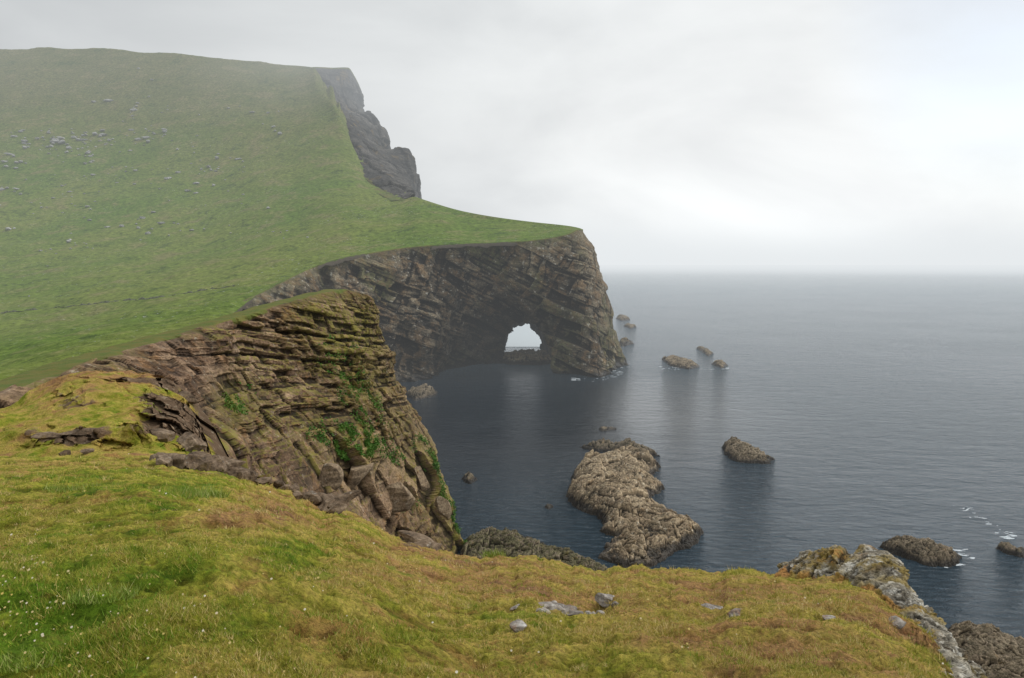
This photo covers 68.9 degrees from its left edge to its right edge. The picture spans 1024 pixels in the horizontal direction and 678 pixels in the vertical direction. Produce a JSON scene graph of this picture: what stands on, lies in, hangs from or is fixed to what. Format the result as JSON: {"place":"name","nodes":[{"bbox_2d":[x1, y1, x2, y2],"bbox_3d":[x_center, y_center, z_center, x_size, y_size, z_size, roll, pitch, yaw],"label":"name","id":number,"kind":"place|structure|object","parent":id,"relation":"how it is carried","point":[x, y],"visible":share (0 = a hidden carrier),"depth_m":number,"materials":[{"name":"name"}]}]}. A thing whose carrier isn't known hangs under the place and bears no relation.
{"place":"outdoors","nodes":[
{"label":"outdoors","id":0,"kind":"place"},
{"bbox_2d":[0,289,463,553],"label":"cliff","id":1,"kind":"structure","parent":0,"point":[271,351],"depth_m":104.97,"materials":[{"name":"brown stone"}]},
{"bbox_2d":[318,463,343,489],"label":"cliff slab","id":2,"kind":"structure","parent":1,"relation":"on","point":[331,475],"depth_m":89.98,"materials":[{"name":"brown stone"}]},
{"bbox_2d":[221,332,466,543],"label":"cliff plants","id":3,"kind":"object","parent":1,"relation":"on","point":[370,446],"visible":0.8,"depth_m":113.33,"materials":[{"name":"green plant"}]},
{"bbox_2d":[347,463,373,489],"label":"cliff slab","id":4,"kind":"structure","parent":1,"relation":"on","point":[357,475],"depth_m":102.03,"materials":[{"name":"brown stone"}]},
{"bbox_2d":[386,482,414,512],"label":"cliff slab","id":5,"kind":"structure","parent":1,"relation":"on","point":[402,497],"depth_m":112.33,"materials":[{"name":"brown stone"}]},
{"bbox_2d":[412,466,429,490],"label":"cliff slab","id":6,"kind":"structure","parent":1,"relation":"on","point":[422,482],"depth_m":130.71,"materials":[{"name":"brown stone"}]},
{"bbox_2d":[434,496,451,519],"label":"cliff slab","id":7,"kind":"structure","parent":1,"relation":"on","point":[443,506],"depth_m":128.85,"materials":[{"name":"brown stone"}]},
{"bbox_2d":[0,47,582,379],"bbox_3d":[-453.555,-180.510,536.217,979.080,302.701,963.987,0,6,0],"label":"hill","id":8,"kind":"structure","parent":0,"point":[301,176],"depth_m":544.71,"materials":[{"name":"green plant"}]},
{"bbox_2d":[0,285,233,313],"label":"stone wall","id":9,"kind":"structure","parent":8,"relation":"on","point":[143,298],"depth_m":289.35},
{"bbox_2d":[313,67,421,200],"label":"cliff","id":10,"kind":"structure","parent":0,"point":[389,171],"depth_m":761.33,"materials":[{"name":"grey stone"}]},
{"bbox_2d":[0,454,954,677],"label":"ground","id":11,"kind":"structure","parent":0,"point":[669,661],"depth_m":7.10,"materials":[{"name":"green plant"}]},
{"bbox_2d":[0,640,66,673],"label":"grass tuft","id":12,"kind":"object","parent":11,"relation":"on","point":[17,668],"visible":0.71,"depth_m":4.24,"materials":[{"name":"green plant"}]},
{"bbox_2d":[44,481,125,492],"bbox_3d":[-7.862,2.726,13.810,1.456,0.511,1.516,0,6,0],"label":"grass tuft","id":13,"kind":"object","parent":11,"relation":"on","point":[72,488],"visible":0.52,"depth_m":13.48,"materials":[{"name":"green plant"}]},
{"bbox_2d":[62,578,143,604],"bbox_3d":[-2.859,1.775,5.233,0.536,0.199,0.518,0,6,0],"label":"grass tuft","id":14,"kind":"object","parent":11,"relation":"on","point":[79,600],"visible":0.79,"depth_m":5.16,"materials":[{"name":"green plant"}]},
{"bbox_2d":[0,370,228,458],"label":"knoll","id":15,"kind":"structure","parent":11,"relation":"on","point":[122,412],"depth_m":31.78,"materials":[{"name":"green plant"}]},
{"bbox_2d":[31,432,61,438],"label":"outcrop block","id":16,"kind":"structure","parent":15,"relation":"on","point":[47,435],"depth_m":26.23,"materials":[{"name":"grey stone"}]},
{"bbox_2d":[59,450,70,455],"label":"outcrop block","id":17,"kind":"structure","parent":15,"relation":"on","point":[65,452],"depth_m":23.83,"materials":[{"name":"grey stone"}]},
{"bbox_2d":[56,428,94,435],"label":"outcrop block","id":18,"kind":"structure","parent":15,"relation":"on","point":[83,431],"depth_m":25.88,"materials":[{"name":"grey stone"}]},
{"bbox_2d":[80,448,94,454],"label":"outcrop block","id":19,"kind":"structure","parent":15,"relation":"on","point":[86,451],"depth_m":22.42,"materials":[{"name":"stone"}]},
{"bbox_2d":[149,428,174,441],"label":"outcrop block","id":20,"kind":"structure","parent":15,"relation":"on","point":[163,435],"depth_m":25.91,"materials":[{"name":"grey stone"}]},
{"bbox_2d":[178,391,198,403],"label":"outcrop block","id":21,"kind":"structure","parent":15,"relation":"on","point":[189,397],"depth_m":38.41,"materials":[{"name":"grey stone"}]},
{"bbox_2d":[176,431,206,451],"bbox_3d":[-11.420,3.739,26.416,1.002,0.850,1.072,2,6,18],"label":"outcrop block","id":22,"kind":"object","parent":15,"relation":"on","point":[189,441],"depth_m":26.16,"materials":[{"name":"grey stone"}]},
{"bbox_2d":[156,458,165,464],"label":"rubble stone","id":23,"kind":"object","parent":11,"relation":"on","point":[160,461],"visible":0.77,"depth_m":19.04,"materials":[{"name":"grey stone"}]},
{"bbox_2d":[154,452,172,466],"bbox_3d":[-9.038,3.174,19.408,0.410,0.399,0.793,-3,7,-31],"label":"rubble stone","id":24,"kind":"object","parent":11,"relation":"on","point":[166,458],"visible":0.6,"depth_m":19.31,"materials":[{"name":"grey stone"}]},
{"bbox_2d":[166,453,180,456],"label":"stone","id":25,"kind":"object","parent":11,"relation":"on","point":[171,454],"visible":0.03,"depth_m":21.41,"materials":[{"name":"grey stone"}]},
{"bbox_2d":[172,455,190,468],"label":"rubble stone","id":26,"kind":"object","parent":11,"relation":"on","point":[181,461],"visible":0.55,"depth_m":19.53,"materials":[{"name":"grey stone"}]},
{"bbox_2d":[185,462,197,469],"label":"rubble stone","id":27,"kind":"object","parent":11,"relation":"on","point":[193,465],"visible":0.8,"depth_m":19.57,"materials":[{"name":"grey stone"}]},
{"bbox_2d":[152,483,233,498],"bbox_3d":[-5.573,2.636,12.983,1.500,0.559,1.329,0,6,0],"label":"grass tuft","id":28,"kind":"object","parent":11,"relation":"on","point":[205,493],"visible":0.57,"depth_m":12.91,"materials":[{"name":"green plant"}]},
{"bbox_2d":[189,451,217,471],"bbox_3d":[-8.331,3.394,20.026,0.822,0.675,0.825,0,6,0],"label":"rubble stone","id":29,"kind":"object","parent":11,"relation":"on","point":[205,461],"visible":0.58,"depth_m":19.91,"materials":[{"name":"grey stone"}]},
{"bbox_2d":[216,466,223,471],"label":"rubble stone","id":30,"kind":"object","parent":11,"relation":"on","point":[219,469],"visible":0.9,"depth_m":19.82,"materials":[{"name":"grey stone"}]},
{"bbox_2d":[213,455,226,468],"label":"rubble stone","id":31,"kind":"object","parent":11,"relation":"on","point":[220,460],"visible":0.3,"depth_m":20.45,"materials":[{"name":"grey stone"}]},
{"bbox_2d":[220,456,245,472],"bbox_3d":[-8.200,3.620,21.164,1.292,0.562,0.543,-3,6,-27],"label":"rubble stone","id":32,"kind":"object","parent":11,"relation":"on","point":[230,462],"visible":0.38,"depth_m":21.26,"materials":[{"name":"grey stone"}]},
{"bbox_2d":[226,467,250,476],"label":"rubble stone","id":33,"kind":"object","parent":11,"relation":"on","point":[233,471],"visible":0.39,"depth_m":21.13,"materials":[{"name":"grey stone"}]},
{"bbox_2d":[236,471,250,478],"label":"rubble stone","id":34,"kind":"object","parent":11,"relation":"on","point":[243,474],"visible":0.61,"depth_m":20.72,"materials":[{"name":"stone"}]},
{"bbox_2d":[248,470,256,481],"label":"rubble stone","id":35,"kind":"object","parent":11,"relation":"on","point":[253,476],"visible":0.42,"depth_m":21.27,"materials":[{"name":"stone"}]},
{"bbox_2d":[255,477,271,484],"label":"rubble stone","id":36,"kind":"object","parent":11,"relation":"on","point":[264,480],"visible":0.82,"depth_m":20.63,"materials":[{"name":"stone"}]},
{"bbox_2d":[273,480,284,488],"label":"rubble stone","id":37,"kind":"object","parent":11,"relation":"on","point":[277,484],"visible":0.81,"depth_m":21.15,"materials":[{"name":"stone"}]},
{"bbox_2d":[279,484,290,489],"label":"rubble stone","id":38,"kind":"object","parent":11,"relation":"on","point":[286,486],"visible":0.73,"depth_m":20.73,"materials":[{"name":"stone"}]},
{"bbox_2d":[290,483,299,491],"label":"rubble stone","id":39,"kind":"object","parent":11,"relation":"on","point":[295,487],"visible":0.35,"depth_m":21.14,"materials":[{"name":"stone"}]},
{"bbox_2d":[292,490,303,499],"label":"rubble stone","id":40,"kind":"object","parent":11,"relation":"on","point":[297,494],"visible":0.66,"depth_m":20.31,"materials":[{"name":"stone"}]},
{"bbox_2d":[304,490,321,505],"bbox_3d":[-5.580,4.434,20.734,0.386,0.377,0.797,-5,8,-42],"label":"rubble stone","id":41,"kind":"object","parent":11,"relation":"on","point":[311,496],"visible":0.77,"depth_m":20.57,"materials":[{"name":"stone"}]},
{"bbox_2d":[318,493,335,510],"bbox_3d":[-5.023,4.599,20.566,0.626,0.540,1.051,-2,6,-21],"label":"rubble stone","id":42,"kind":"object","parent":11,"relation":"on","point":[327,499],"visible":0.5,"depth_m":20.45,"materials":[{"name":"stone"}]},
{"bbox_2d":[326,503,346,513],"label":"rubble stone","id":43,"kind":"object","parent":11,"relation":"on","point":[338,508],"visible":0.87,"depth_m":18.32,"materials":[{"name":"stone"}]},
{"bbox_2d":[317,490,360,510],"bbox_3d":[-4.833,4.527,20.420,1.547,0.551,0.471,-3,6,-28],"label":"stone","id":44,"kind":"object","parent":11,"relation":"on","point":[346,497],"visible":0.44,"depth_m":20.54,"materials":[{"name":"stone"}]},
{"bbox_2d":[398,530,433,542],"bbox_3d":[-2.271,4.896,18.163,1.056,0.361,0.519,4,7,35],"label":"stone","id":45,"kind":"object","parent":11,"relation":"on","point":[410,536],"visible":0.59,"depth_m":18.11,"materials":[{"name":"stone"}]},
{"bbox_2d":[414,541,441,550],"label":"stone","id":46,"kind":"object","parent":11,"relation":"on","point":[435,546],"visible":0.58,"depth_m":17.82,"materials":[{"name":"stone"}]},
{"bbox_2d":[0,453,943,677],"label":"flowers","id":47,"kind":"object","parent":11,"relation":"on","point":[42,635],"visible":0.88,"depth_m":5.15,"materials":[{"name":"white plant"}]},
{"bbox_2d":[481,548,506,557],"bbox_3d":[-0.476,5.419,19.008,0.855,0.398,0.780,0,6,0],"label":"grass tuft","id":48,"kind":"object","parent":11,"relation":"on","point":[496,553],"visible":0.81,"depth_m":18.96,"materials":[{"name":"green plant"}]},
{"bbox_2d":[510,604,519,610],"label":"pebble","id":49,"kind":"object","parent":11,"relation":"on","point":[514,607],"visible":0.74,"depth_m":9.13,"materials":[{"name":"stone"}]},
{"bbox_2d":[509,619,526,632],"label":"stone","id":50,"kind":"object","parent":11,"relation":"on","point":[519,624],"visible":0.88,"depth_m":6.89,"materials":[{"name":"grey stone"}]},
{"bbox_2d":[539,601,569,614],"bbox_3d":[0.476,3.379,9.355,0.462,0.172,0.282,2,6,20],"label":"stone","id":51,"kind":"object","parent":11,"relation":"on","point":[564,608],"visible":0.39,"depth_m":9.32,"materials":[{"name":"grey stone"}]},
{"bbox_2d":[567,605,576,610],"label":"stone","id":52,"kind":"object","parent":11,"relation":"on","point":[573,607],"visible":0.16,"depth_m":9.49,"materials":[{"name":"grey stone"}]},
{"bbox_2d":[567,610,583,615],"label":"pebble","id":53,"kind":"object","parent":11,"relation":"on","point":[573,612],"visible":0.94,"depth_m":8.03,"materials":[{"name":"stone"}]},
{"bbox_2d":[595,593,613,607],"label":"stone","id":54,"kind":"object","parent":11,"relation":"on","point":[600,598],"visible":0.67,"depth_m":9.96,"materials":[{"name":"grey stone"}]},
{"bbox_2d":[701,603,722,608],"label":"stone","id":55,"kind":"object","parent":11,"relation":"on","point":[709,606],"visible":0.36,"depth_m":8.91,"materials":[{"name":"grey stone"}]},
{"bbox_2d":[727,608,742,616],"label":"stone","id":56,"kind":"object","parent":11,"relation":"on","point":[732,612],"visible":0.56,"depth_m":8.22,"materials":[{"name":"grey stone"}]},
{"bbox_2d":[822,615,835,619],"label":"stone","id":57,"kind":"object","parent":11,"relation":"on","point":[827,616],"visible":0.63,"depth_m":7.83,"materials":[{"name":"grey stone"}]},
{"bbox_2d":[888,616,906,628],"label":"stone","id":58,"kind":"object","parent":11,"relation":"on","point":[899,623],"visible":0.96,"depth_m":8.17,"materials":[{"name":"grey stone"}]},
{"bbox_2d":[0,0,1023,264],"label":"sky","id":59,"kind":"structure","parent":0,"point":[666,132],"materials":[{"name":"white"}]},
{"bbox_2d":[400,265,1023,637],"bbox_3d":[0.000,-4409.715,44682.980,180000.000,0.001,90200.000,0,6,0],"label":"sea","id":60,"kind":"structure","parent":0,"point":[875,406],"depth_m":242.01,"materials":[{"name":"liquid"}]},
{"bbox_2d":[405,383,437,400],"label":"sea rock","id":61,"kind":"object","parent":60,"relation":"in","point":[421,392],"visible":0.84,"depth_m":282.27,"materials":[{"name":"grey stone"}]},
{"bbox_2d":[242,229,627,382],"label":"sea arch headland","id":62,"kind":"structure","parent":60,"relation":"in","point":[442,309],"depth_m":343.07,"materials":[{"name":"grey stone"}]},
{"bbox_2d":[505,324,541,346],"bbox_3d":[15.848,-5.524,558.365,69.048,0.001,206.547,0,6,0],"label":"sea arch opening","id":63,"kind":"object","parent":62,"relation":"part of","point":[524,335],"visible":0.18,"depth_m":506.42,"materials":[{"name":"white"}]},
{"bbox_2d":[461,471,476,483],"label":"sea rock","id":64,"kind":"object","parent":60,"relation":"in","point":[468,477],"visible":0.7,"depth_m":173.30,"materials":[{"name":"grey stone"}]},
{"bbox_2d":[502,348,551,364],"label":"rock sill","id":65,"kind":"structure","parent":60,"relation":"in","point":[528,357],"depth_m":379.80,"materials":[{"name":"grey stone"}]},
{"bbox_2d":[460,526,607,570],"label":"rock shelf","id":66,"kind":"object","parent":60,"relation":"in","point":[513,543],"visible":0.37,"depth_m":127.94,"materials":[{"name":"grey stone"}]},
{"bbox_2d":[545,504,552,508],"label":"sea rock","id":67,"kind":"object","parent":60,"relation":"in","point":[548,506],"visible":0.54,"depth_m":154.15,"materials":[{"name":"grey stone"}]},
{"bbox_2d":[598,426,616,430],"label":"sea rock","id":68,"kind":"object","parent":60,"relation":"in","point":[604,428],"visible":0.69,"depth_m":226.82,"materials":[{"name":"grey stone"}]},
{"bbox_2d":[580,438,659,455],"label":"reef","id":69,"kind":"object","parent":60,"relation":"in","point":[602,445],"visible":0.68,"depth_m":200.68},
{"bbox_2d":[616,314,629,320],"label":"sea rock","id":70,"kind":"object","parent":60,"relation":"in","point":[620,317],"visible":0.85,"depth_m":675.37,"materials":[{"name":"grey stone"}]},
{"bbox_2d":[619,337,633,346],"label":"sea rock","id":71,"kind":"object","parent":60,"relation":"in","point":[625,341],"visible":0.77,"depth_m":469.61,"materials":[{"name":"grey stone"}]},
{"bbox_2d":[624,323,635,328],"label":"sea rock","id":72,"kind":"object","parent":60,"relation":"in","point":[629,325],"visible":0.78,"depth_m":597.29,"materials":[{"name":"grey stone"}]},
{"bbox_2d":[566,445,703,567],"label":"skerry","id":73,"kind":"structure","parent":60,"relation":"in","point":[614,491],"depth_m":147.73,"materials":[{"name":"brown stone"}]},
{"bbox_2d":[662,355,699,369],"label":"sea rock","id":74,"kind":"object","parent":60,"relation":"in","point":[678,362],"visible":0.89,"depth_m":369.51,"materials":[{"name":"grey stone"}]},
{"bbox_2d":[696,346,704,350],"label":"sea rock","id":75,"kind":"object","parent":60,"relation":"in","point":[700,348],"visible":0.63,"depth_m":442.27,"materials":[{"name":"grey stone"}]},
{"bbox_2d":[702,348,713,356],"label":"sea rock","id":76,"kind":"object","parent":60,"relation":"in","point":[707,352],"visible":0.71,"depth_m":420.58,"materials":[{"name":"grey stone"}]},
{"bbox_2d":[712,359,727,368],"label":"sea rock","id":77,"kind":"object","parent":60,"relation":"in","point":[721,364],"visible":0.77,"depth_m":369.29,"materials":[{"name":"grey stone"}]},
{"bbox_2d":[722,436,774,463],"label":"sea rock","id":78,"kind":"object","parent":60,"relation":"in","point":[735,448],"visible":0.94,"depth_m":192.20,"materials":[{"name":"grey stone"}]},
{"bbox_2d":[879,535,961,566],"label":"sea rock","id":79,"kind":"object","parent":60,"relation":"in","point":[928,551],"visible":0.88,"depth_m":127.36,"materials":[{"name":"stone"}]},
{"bbox_2d":[945,549,974,567],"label":"surf","id":80,"kind":"structure","parent":60,"relation":"on","point":[962,555],"depth_m":128.82,"materials":[{"name":"liquid"}]},
{"bbox_2d":[947,620,1023,677],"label":"rock ledge","id":81,"kind":"object","parent":60,"relation":"in","point":[992,650],"visible":0.66,"depth_m":92.84,"materials":[{"name":"grey stone"}]},
{"bbox_2d":[963,507,1016,538],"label":"surf","id":82,"kind":"structure","parent":60,"relation":"on","point":[1008,537],"depth_m":138.32,"materials":[{"name":"liquid"}]},
{"bbox_2d":[996,542,1023,557],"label":"sea rock","id":83,"kind":"object","parent":60,"relation":"in","point":[1008,548],"visible":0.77,"depth_m":129.71,"materials":[{"name":"stone"}]},
{"bbox_2d":[774,544,988,677],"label":"crag","id":84,"kind":"structure","parent":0,"point":[884,574],"depth_m":12.31,"materials":[{"name":"grey stone"}]}
]}

